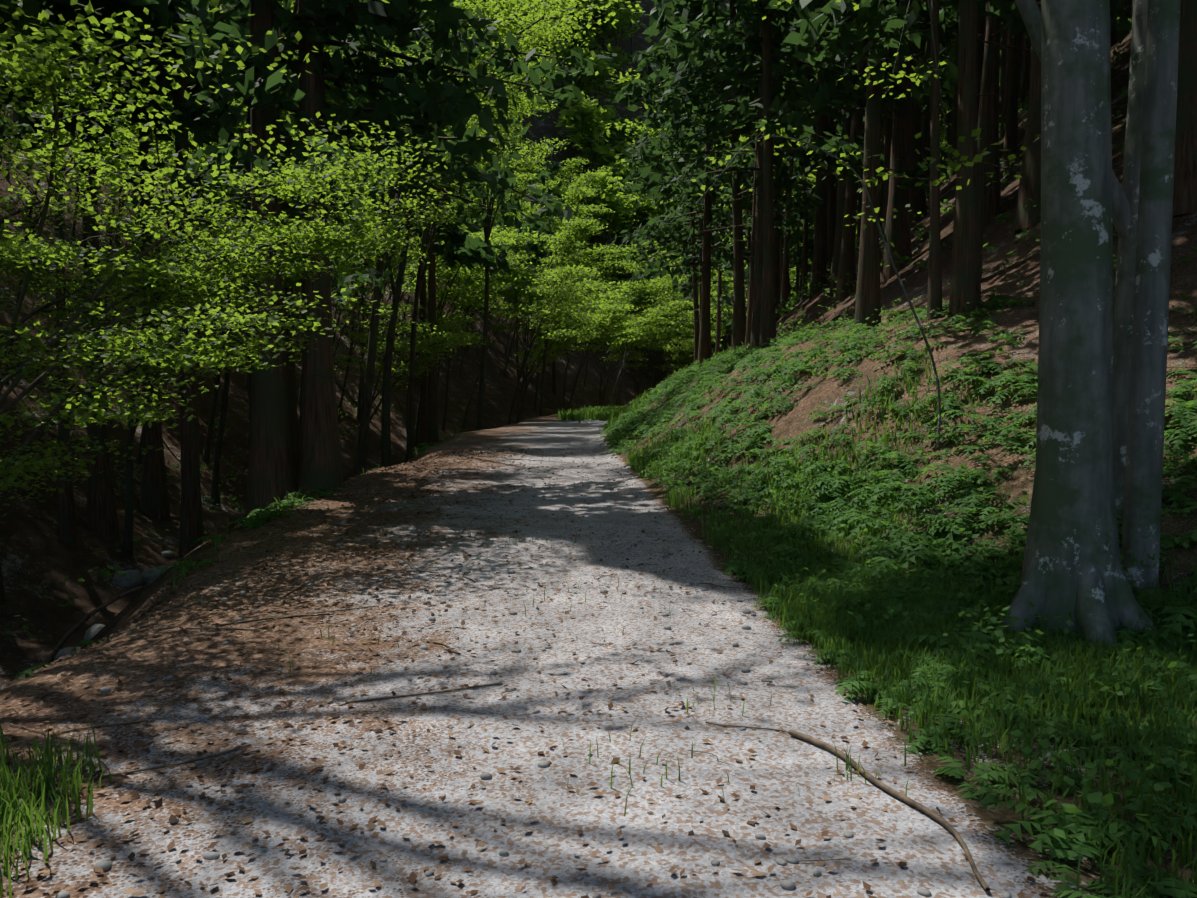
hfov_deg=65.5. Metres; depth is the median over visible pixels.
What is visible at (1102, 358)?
beech tree
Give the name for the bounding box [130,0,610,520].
twin cedar tree
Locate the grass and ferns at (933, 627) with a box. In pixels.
[0,6,1196,897]
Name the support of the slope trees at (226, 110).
on the terrain at (549, 843)
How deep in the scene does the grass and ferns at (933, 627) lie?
6.31 m
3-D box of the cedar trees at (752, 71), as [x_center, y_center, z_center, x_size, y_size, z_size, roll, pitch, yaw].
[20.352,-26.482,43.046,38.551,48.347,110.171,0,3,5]
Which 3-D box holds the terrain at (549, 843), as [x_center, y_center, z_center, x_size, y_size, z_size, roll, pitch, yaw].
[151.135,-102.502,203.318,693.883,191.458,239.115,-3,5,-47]
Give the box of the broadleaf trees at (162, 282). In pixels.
[0,0,1031,557]
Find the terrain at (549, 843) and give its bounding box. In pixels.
[0,0,1196,897]
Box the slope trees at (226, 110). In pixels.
[0,0,794,605]
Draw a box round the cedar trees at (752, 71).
[610,0,1196,364]
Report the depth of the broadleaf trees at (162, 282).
9.84 m
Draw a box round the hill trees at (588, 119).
[291,0,946,345]
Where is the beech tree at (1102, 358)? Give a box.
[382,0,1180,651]

